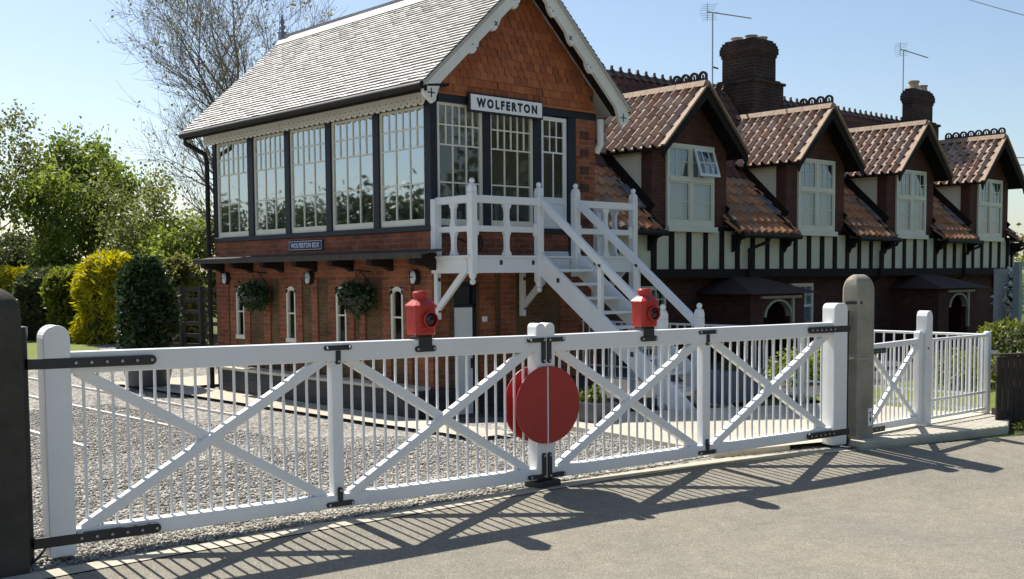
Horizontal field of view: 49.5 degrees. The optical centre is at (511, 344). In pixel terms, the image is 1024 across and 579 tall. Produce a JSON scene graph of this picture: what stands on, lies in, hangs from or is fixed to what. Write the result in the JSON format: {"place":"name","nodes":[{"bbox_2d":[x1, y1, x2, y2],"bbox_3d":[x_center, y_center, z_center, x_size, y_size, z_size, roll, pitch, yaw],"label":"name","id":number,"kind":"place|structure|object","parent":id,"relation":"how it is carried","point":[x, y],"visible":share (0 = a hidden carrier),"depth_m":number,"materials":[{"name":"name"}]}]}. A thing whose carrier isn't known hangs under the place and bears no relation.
{"place":"outdoors","nodes":[
{"label":"outdoors","id":0,"kind":"place"},
{"bbox_2d":[27,340,99,358],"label":"lawn","id":1,"kind":"structure","parent":0,"point":[31,349],"depth_m":31.28,"materials":[{"name":"green plant"}]},
{"bbox_2d":[0,264,28,310],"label":"golden conifer","id":2,"kind":"object","parent":1,"relation":"on","point":[8,273],"visible":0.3,"depth_m":36.12,"materials":[{"name":"yellow plant"}]},
{"bbox_2d":[86,344,218,384],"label":"gravel","id":3,"kind":"structure","parent":0,"point":[187,372],"depth_m":23.60,"materials":[{"name":"beige gravel"}]},
{"bbox_2d":[64,246,133,344],"bbox_3d":[-12.281,-1.448,34.164,2.324,3.236,3.561,0,4,0],"label":"golden conifer","id":4,"kind":"object","parent":3,"relation":"on","point":[91,288],"visible":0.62,"depth_m":33.10,"materials":[{"name":"yellow plant"}]},
{"bbox_2d":[162,251,208,343],"bbox_3d":[-9.286,-1.165,30.899,1.505,2.949,2.612,0,4,5],"label":"laurel bush","id":5,"kind":"object","parent":3,"relation":"on","point":[182,270],"visible":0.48,"depth_m":30.47,"materials":[{"name":"green plant"}]},
{"bbox_2d":[171,286,217,346],"bbox_3d":[-8.212,-0.598,28.515,2.231,1.820,0.152,2,4,29],"label":"rail fence","id":6,"kind":"object","parent":3,"relation":"on","point":[201,311],"visible":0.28,"depth_m":28.41,"materials":[{"name":"brown wood"}]},
{"bbox_2d":[0,0,1023,275],"label":"sky","id":7,"kind":"structure","parent":0,"point":[52,58],"materials":[{"name":"blue"}]},
{"bbox_2d":[39,273,1023,578],"bbox_3d":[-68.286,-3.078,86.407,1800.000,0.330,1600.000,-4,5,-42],"label":"ground","id":8,"kind":"structure","parent":0,"point":[1015,431],"depth_m":9.84,"materials":[{"name":"grey concrete"}]},
{"bbox_2d":[0,234,21,265],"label":"leafy tree","id":9,"kind":"object","parent":8,"relation":"on","point":[3,258],"visible":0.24,"depth_m":48.21,"materials":[{"name":"green plant"}]},
{"bbox_2d":[7,262,62,339],"bbox_3d":[-15.159,-1.348,36.326,1.958,2.716,3.118,0,4,2],"label":"green hedge","id":10,"kind":"object","parent":8,"relation":"on","point":[25,290],"visible":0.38,"depth_m":35.26,"materials":[{"name":"green plant"}]},
{"bbox_2d":[0,221,74,268],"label":"leafy tree","id":11,"kind":"object","parent":8,"relation":"on","point":[17,250],"visible":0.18,"depth_m":50.23,"materials":[{"name":"green plant"}]},
{"bbox_2d":[38,264,78,341],"bbox_3d":[-13.896,-1.301,35.519,2.077,2.664,3.102,0,4,6],"label":"green hedge","id":12,"kind":"object","parent":8,"relation":"on","point":[57,298],"visible":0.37,"depth_m":34.46,"materials":[{"name":"green plant"}]},
{"bbox_2d":[0,99,131,250],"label":"leafy tree","id":13,"kind":"object","parent":8,"relation":"on","point":[20,160],"visible":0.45,"depth_m":42.38,"materials":[{"name":"green plant"}]},
{"bbox_2d":[0,122,168,267],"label":"leafy tree","id":14,"kind":"object","parent":8,"relation":"on","point":[61,192],"visible":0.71,"depth_m":40.92,"materials":[{"name":"green plant"}]},
{"bbox_2d":[83,151,201,257],"bbox_3d":[-13.002,-3.430,38.224,4.555,6.264,5.896,0,4,4],"label":"leafy tree","id":15,"kind":"object","parent":8,"relation":"on","point":[153,198],"visible":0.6,"depth_m":37.79,"materials":[{"name":"green plant"}]},
{"bbox_2d":[113,199,216,318],"bbox_3d":[-10.574,-2.255,36.876,5.177,5.015,4.692,-4,5,-42],"label":"leafy tree","id":16,"kind":"object","parent":8,"relation":"on","point":[166,241],"visible":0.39,"depth_m":36.08,"materials":[{"name":"green plant"}]},
{"bbox_2d":[114,374,217,388],"bbox_3d":[-6.017,0.674,20.626,2.220,0.001,1.800,-4,5,-42],"label":"concrete apron","id":17,"kind":"object","parent":8,"relation":"on","point":[188,381],"visible":0.38,"depth_m":20.49,"materials":[{"name":"grey concrete"}]},
{"bbox_2d":[112,254,184,386],"bbox_3d":[-6.519,-0.460,19.831,1.297,2.343,1.265,-4,5,-42],"label":"potted holly","id":18,"kind":"object","parent":17,"relation":"on","point":[147,314],"visible":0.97,"depth_m":19.49,"materials":[{"name":"green plant"}]},
{"bbox_2d":[89,0,347,250],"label":"bare tree","id":19,"kind":"object","parent":8,"relation":"on","point":[208,96],"visible":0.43,"depth_m":27.94,"materials":[{"name":"brown plant"}]},
{"bbox_2d":[157,386,512,436],"bbox_3d":[-2.693,0.805,15.555,1.575,0.330,10.253,-3,4,-35],"label":"concrete apron","id":20,"kind":"object","parent":8,"relation":"on","point":[240,397],"visible":0.6,"depth_m":16.08,"materials":[{"name":"grey concrete"}]},
{"bbox_2d":[178,0,631,418],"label":"signal box","id":21,"kind":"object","parent":8,"relation":"on","point":[358,140],"visible":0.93,"depth_m":16.69,"materials":[{"name":"red brick"}]},
{"bbox_2d":[220,272,230,283],"bbox_3d":[-4.948,-1.149,19.142,0.142,0.211,0.149,-4,5,-42],"label":"wall lamp","id":22,"kind":"object","parent":21,"relation":"attached to","point":[225,278],"visible":1,"depth_m":19.10,"materials":[{"name":"metal"}]},
{"bbox_2d":[216,139,248,237],"bbox_3d":[-4.746,-2.655,18.977,0.053,1.620,1.098,-4,5,-42],"label":"window","id":23,"kind":"structure","parent":21,"relation":"in","point":[241,233],"depth_m":19.09,"materials":[{"name":"white wood"}]},
{"bbox_2d":[236,286,244,338],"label":"arched window","id":24,"kind":"structure","parent":21,"relation":"in","point":[239,336],"depth_m":19.03,"materials":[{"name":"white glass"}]},
{"bbox_2d":[234,271,274,313],"bbox_3d":[-4.236,-0.849,18.160,0.563,0.722,0.770,-4,5,-42],"label":"hanging basket","id":25,"kind":"object","parent":21,"relation":"attached to","point":[255,295],"visible":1,"depth_m":18.00,"materials":[{"name":"metal"}]},
{"bbox_2d":[253,132,285,235],"bbox_3d":[-3.917,-2.604,18.070,0.053,1.620,1.002,-4,5,-42],"label":"window","id":26,"kind":"structure","parent":21,"relation":"in","point":[268,231],"depth_m":18.18,"materials":[{"name":"white wood"}]},
{"bbox_2d":[286,286,295,342],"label":"arched window","id":27,"kind":"structure","parent":21,"relation":"in","point":[291,288],"depth_m":17.81,"materials":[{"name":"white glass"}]},
{"bbox_2d":[289,239,323,250],"bbox_3d":[-3.211,-1.550,17.282,0.031,0.163,0.972,-4,5,-42],"label":"name plate","id":28,"kind":"object","parent":21,"relation":"attached to","point":[306,245],"visible":1,"depth_m":17.24,"materials":[{"name":"blue metal"}]},
{"bbox_2d":[302,271,313,284],"bbox_3d":[-3.152,-1.039,17.177,0.142,0.211,0.149,-4,5,-42],"label":"wall lamp","id":29,"kind":"object","parent":21,"relation":"attached to","point":[308,277],"visible":1,"depth_m":17.13,"materials":[{"name":"metal"}]},
{"bbox_2d":[290,124,325,232],"bbox_3d":[-3.133,-2.556,17.212,0.053,1.620,1.038,-4,5,-42],"label":"window","id":30,"kind":"structure","parent":21,"relation":"in","point":[315,228],"depth_m":17.32,"materials":[{"name":"white wood"}]},
{"bbox_2d":[335,286,346,341],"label":"arched window","id":31,"kind":"structure","parent":21,"relation":"in","point":[338,319],"depth_m":16.77,"materials":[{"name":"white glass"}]},
{"bbox_2d":[331,115,373,230],"bbox_3d":[-2.320,-2.506,16.322,0.053,1.620,1.086,-4,5,-42],"label":"window","id":32,"kind":"structure","parent":21,"relation":"in","point":[336,227],"depth_m":16.42,"materials":[{"name":"white glass"}]},
{"bbox_2d":[334,269,377,319],"bbox_3d":[-2.261,-0.721,15.994,0.585,0.736,0.834,-4,5,-42],"label":"hanging basket","id":33,"kind":"object","parent":21,"relation":"attached to","point":[357,298],"visible":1,"depth_m":15.84,"materials":[{"name":"metal"}]},
{"bbox_2d":[390,287,402,339],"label":"arched window","id":34,"kind":"structure","parent":21,"relation":"in","point":[392,291],"depth_m":15.74,"materials":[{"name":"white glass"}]},
{"bbox_2d":[379,105,424,227],"bbox_3d":[-1.503,-2.456,15.428,0.053,1.620,1.050,-4,5,-42],"label":"window","id":35,"kind":"structure","parent":21,"relation":"in","point":[415,222],"depth_m":15.52,"materials":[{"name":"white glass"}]},
{"bbox_2d":[407,269,420,284],"bbox_3d":[-1.349,-0.928,15.203,0.142,0.211,0.149,-4,5,-42],"label":"wall lamp","id":36,"kind":"object","parent":21,"relation":"attached to","point":[414,277],"visible":1,"depth_m":15.16,"materials":[{"name":"metal"}]},
{"bbox_2d":[437,101,482,225],"bbox_3d":[-0.728,-2.476,15.306,0.810,1.662,0.053,-4,5,-42],"label":"window","id":37,"kind":"structure","parent":21,"relation":"in","point":[461,222],"depth_m":15.32,"materials":[{"name":"white glass"}]},
{"bbox_2d":[454,307,473,414],"bbox_3d":[-0.676,0.329,15.529,0.346,1.710,0.098,-4,5,-42],"label":"lower door","id":38,"kind":"structure","parent":21,"relation":"in","point":[462,315],"depth_m":15.52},
{"bbox_2d":[467,92,542,119],"bbox_3d":[-0.106,-3.369,15.705,1.404,0.264,0.134,-4,5,-42],"label":"station sign","id":39,"kind":"object","parent":21,"relation":"attached to","point":[502,106],"visible":1,"depth_m":15.62,"materials":[{"name":"white wood"}]},
{"bbox_2d":[490,114,532,226],"bbox_3d":[-0.021,-2.522,15.950,0.840,1.662,0.053,-4,5,-42],"label":"window","id":40,"kind":"structure","parent":21,"relation":"in","point":[517,223],"depth_m":16.03,"materials":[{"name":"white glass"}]},
{"bbox_2d":[541,116,568,255],"bbox_3d":[0.616,-2.344,16.525,0.570,2.064,0.066,-4,5,-42],"label":"upper door","id":41,"kind":"structure","parent":21,"relation":"in","point":[559,204],"depth_m":16.57,"materials":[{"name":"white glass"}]},
{"bbox_2d":[28,370,854,572],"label":"gravel yard","id":42,"kind":"structure","parent":8,"relation":"on","point":[105,399],"depth_m":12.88,"materials":[{"name":"grey gravel"}]},
{"bbox_2d":[0,289,46,578],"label":"gate post","id":43,"kind":"object","parent":42,"relation":"on","point":[17,554],"visible":0.83,"depth_m":6.14,"materials":[{"name":"concrete"}]},
{"bbox_2d":[26,323,548,557],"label":"crossing gate","id":44,"kind":"structure","parent":43,"relation":"attached to","point":[56,363],"depth_m":7.28,"materials":[{"name":"white paint"}]},
{"bbox_2d":[405,291,437,334],"bbox_3d":[-0.647,-0.231,7.938,0.190,0.314,0.205,-3,5,-37],"label":"crossing lamp","id":45,"kind":"object","parent":44,"relation":"attached to","point":[421,315],"visible":1,"depth_m":7.88,"materials":[{"name":"red metal"}]},
{"bbox_2d":[30,429,88,447],"bbox_3d":[-8.264,0.986,16.540,0.060,0.034,9.864,-4,5,-42],"label":"railway rail","id":46,"kind":"object","parent":42,"relation":"on","point":[37,433],"visible":0.26,"depth_m":13.17,"materials":[{"name":"silver metal"}]},
{"bbox_2d":[29,395,180,430],"bbox_3d":[-8.984,0.801,19.549,0.060,0.034,14.040,-4,5,-42],"label":"railway rail","id":47,"kind":"object","parent":42,"relation":"on","point":[110,413],"visible":0.42,"depth_m":15.84,"materials":[{"name":"silver metal"}]},
{"bbox_2d":[28,377,232,415],"bbox_3d":[-8.349,0.728,20.613,0.060,0.034,13.320,-4,5,-42],"label":"railway rail","id":48,"kind":"object","parent":42,"relation":"on","point":[165,402],"visible":0.37,"depth_m":17.19,"materials":[{"name":"grey metal"}]},
{"bbox_2d":[841,274,873,445],"bbox_3d":[3.290,0.241,10.616,0.378,1.825,0.203,-4,5,-42],"label":"gate post","id":49,"kind":"object","parent":42,"relation":"on","point":[858,295],"visible":0.78,"depth_m":10.54,"materials":[{"name":"concrete"}]},
{"bbox_2d":[542,303,849,477],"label":"crossing gate","id":50,"kind":"structure","parent":49,"relation":"attached to","point":[829,332],"depth_m":9.49,"materials":[{"name":"white paint"}]},
{"bbox_2d":[630,288,659,326],"bbox_3d":[1.098,-0.310,9.152,0.190,0.314,0.205,-3,4,-33],"label":"crossing lamp","id":51,"kind":"object","parent":50,"relation":"attached to","point":[645,311],"visible":1,"depth_m":9.09,"materials":[{"name":"red metal"}]},
{"bbox_2d":[868,408,871,425],"bbox_3d":[3.436,0.690,10.658,0.070,0.170,0.012,-4,5,-42],"label":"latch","id":52,"kind":"object","parent":49,"relation":"attached to","point":[869,416],"visible":1,"depth_m":10.65,"materials":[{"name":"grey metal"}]},
{"bbox_2d":[873,331,922,432],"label":"wicket gate","id":53,"kind":"structure","parent":49,"relation":"attached to","point":[915,412],"depth_m":11.20,"materials":[{"name":"white paint"}]},
{"bbox_2d":[710,357,763,404],"bbox_3d":[2.792,0.413,14.142,0.824,0.602,0.428,-4,5,-42],"label":"planter","id":54,"kind":"object","parent":8,"relation":"on","point":[733,385],"visible":0.55,"depth_m":13.90,"materials":[{"name":"black plant"}]},
{"bbox_2d":[582,320,991,413],"bbox_3d":[2.912,0.401,15.057,0.100,1.410,7.201,-4,5,-42],"label":"metal railing","id":55,"kind":"object","parent":8,"relation":"on","point":[987,373],"visible":0.31,"depth_m":13.35,"materials":[{"name":"metal"}]},
{"bbox_2d":[595,34,1023,368],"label":"cottage row","id":56,"kind":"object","parent":8,"relation":"on","point":[762,200],"visible":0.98,"depth_m":27.81,"materials":[{"name":"ceramic"}]},
{"bbox_2d":[638,286,665,349],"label":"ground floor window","id":57,"kind":"structure","parent":56,"relation":"in","point":[656,293],"depth_m":24.24,"materials":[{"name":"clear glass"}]},
{"bbox_2d":[664,143,717,232],"bbox_3d":[3.883,-3.425,24.348,1.704,1.896,0.283,-4,5,-42],"label":"dormer window","id":58,"kind":"structure","parent":56,"relation":"in","point":[688,194],"depth_m":24.29,"materials":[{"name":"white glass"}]},
{"bbox_2d":[700,3,750,85],"bbox_3d":[5.834,-7.987,29.902,1.775,2.229,0.307,-3,4,-30],"label":"television aerial","id":59,"kind":"object","parent":56,"relation":"attached to","point":[707,8],"visible":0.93,"depth_m":29.62,"materials":[{"name":"silver metal"}]},
{"bbox_2d":[789,283,813,322],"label":"ground floor window","id":60,"kind":"structure","parent":56,"relation":"in","point":[808,297],"depth_m":28.28,"materials":[{"name":"white glass"}]},
{"bbox_2d":[797,158,837,236],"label":"dormer window","id":61,"kind":"structure","parent":56,"relation":"in","point":[816,177],"depth_m":27.67,"materials":[{"name":"white glass"}]},
{"bbox_2d":[894,42,927,90],"bbox_3d":[13.259,-8.670,36.638,1.510,2.501,0.354,-2,4,-27],"label":"television aerial","id":62,"kind":"object","parent":56,"relation":"attached to","point":[905,50],"visible":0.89,"depth_m":36.39,"materials":[{"name":"silver metal"}]},
{"bbox_2d":[895,170,928,239],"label":"dormer window","id":63,"kind":"structure","parent":56,"relation":"in","point":[910,207],"depth_m":30.87,"materials":[{"name":"white glass"}]},
{"bbox_2d":[976,179,1004,241],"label":"dormer window","id":64,"kind":"structure","parent":56,"relation":"in","point":[990,198],"depth_m":34.14,"materials":[{"name":"white glass"}]},
{"bbox_2d":[845,411,1009,449],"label":"pavement slab","id":65,"kind":"structure","parent":8,"relation":"on","point":[978,424],"depth_m":11.13,"materials":[{"name":"concrete"}]},
{"bbox_2d":[915,311,932,425],"bbox_3d":[4.270,0.257,11.503,0.120,1.225,0.127,-4,5,-42],"label":"wicket post","id":66,"kind":"object","parent":65,"relation":"on","point":[925,322],"visible":0.73,"depth_m":11.45,"materials":[{"name":"white paint"}]},
{"bbox_2d":[931,334,986,418],"bbox_3d":[4.788,0.331,11.972,1.261,0.848,0.042,-4,5,-40],"label":"metal railing","id":67,"kind":"object","parent":65,"relation":"on","point":[949,397],"visible":0.84,"depth_m":11.98,"materials":[{"name":"white metal"}]},
{"bbox_2d":[991,353,1023,427],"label":"picket fence","id":68,"kind":"object","parent":8,"relation":"on","point":[1009,395],"visible":0.69,"depth_m":11.88,"materials":[{"name":"brown wood"}]},
{"bbox_2d":[1007,222,1023,283],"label":"leafy tree","id":69,"kind":"object","parent":8,"relation":"on","point":[1021,258],"visible":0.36,"depth_m":48.74,"materials":[{"name":"green plant"}]},
{"bbox_2d":[1011,420,1023,429],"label":"weed tuft","id":70,"kind":"object","parent":8,"relation":"on","point":[1021,425],"visible":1,"depth_m":11.54,"materials":[{"name":"green plant"}]},
{"bbox_2d":[52,435,1023,578],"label":"road","id":71,"kind":"structure","parent":0,"point":[951,510],"depth_m":7.43,"materials":[{"name":"grey asphalt"}]},
{"bbox_2d":[1,448,852,578],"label":"kerb strip","id":72,"kind":"object","parent":71,"relation":"on","point":[175,551],"visible":1,"depth_m":7.48,"materials":[{"name":"grey concrete"}]},
{"bbox_2d":[525,477,560,488],"bbox_3d":[0.240,1.064,8.670,0.220,0.073,0.190,-4,5,-42],"label":"gate stop","id":73,"kind":"object","parent":72,"relation":"on","point":[545,483],"visible":0.65,"depth_m":8.60,"materials":[{"name":"black metal"}]},
{"bbox_2d":[482,397,693,415],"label":"path","id":74,"kind":"structure","parent":0,"point":[648,402],"depth_m":15.13,"materials":[{"name":"grey concrete"}]},
{"bbox_2d":[422,391,819,434],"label":"yard paving","id":75,"kind":"structure","parent":0,"point":[472,418],"depth_m":14.64,"materials":[{"name":"grey concrete"}]},
{"bbox_2d":[430,178,733,409],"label":"staircase","id":76,"kind":"structure","parent":75,"relation":"on","point":[593,266],"depth_m":14.86,"materials":[{"name":"white paint"}]},
{"bbox_2d":[570,403,951,457],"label":"pavement","id":77,"kind":"structure","parent":0,"point":[780,447],"depth_m":11.69,"materials":[{"name":"grey concrete"}]},
{"bbox_2d":[579,384,617,422],"bbox_3d":[0.881,0.631,12.140,0.348,0.411,0.424,-4,5,-42],"label":"planter","id":78,"kind":"object","parent":77,"relation":"on","point":[591,407],"visible":0.66,"depth_m":12.03,"materials":[{"name":"grey plastic"}]},
{"bbox_2d":[597,338,999,398],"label":"garden path","id":79,"kind":"structure","parent":0,"point":[673,379],"depth_m":21.87,"materials":[{"name":"grey concrete"}]},
{"bbox_2d":[762,343,820,385],"bbox_3d":[4.603,0.330,16.834,1.995,0.789,1.440,-4,5,-42],"label":"garden shrub","id":80,"kind":"object","parent":79,"relation":"on","point":[811,368],"visible":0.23,"depth_m":16.52,"materials":[{"name":"green plant"}]},
{"bbox_2d":[992,262,1023,347],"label":"greenhouse","id":81,"kind":"object","parent":79,"relation":"on","point":[1000,280],"visible":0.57,"depth_m":28.37,"materials":[{"name":"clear glass"}]},
{"bbox_2d":[791,374,995,412],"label":"garden lawn","id":82,"kind":"structure","parent":0,"point":[992,396],"depth_m":14.51,"materials":[{"name":"green plant"}]},
{"bbox_2d":[934,345,1000,388],"bbox_3d":[6.465,0.344,15.801,1.822,0.718,1.199,-4,5,-42],"label":"garden shrub","id":83,"kind":"object","parent":82,"relation":"on","point":[993,376],"visible":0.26,"depth_m":15.57,"materials":[{"name":"green plant"}]},
{"bbox_2d":[973,316,1023,356],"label":"garden shrub","id":84,"kind":"object","parent":82,"relation":"on","point":[993,326],"visible":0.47,"depth_m":14.52,"materials":[{"name":"green plant"}]},
{"bbox_2d":[993,324,1023,356],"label":"garden shrub","id":85,"kind":"object","parent":82,"relation":"on","point":[1016,344],"visible":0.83,"depth_m":14.17,"materials":[{"name":"green plant"}]},
{"bbox_2d":[970,0,1023,15],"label":"overhead cable","id":86,"kind":"object","parent":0,"point":[997,7],"visible":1,"depth_m":22.72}
]}

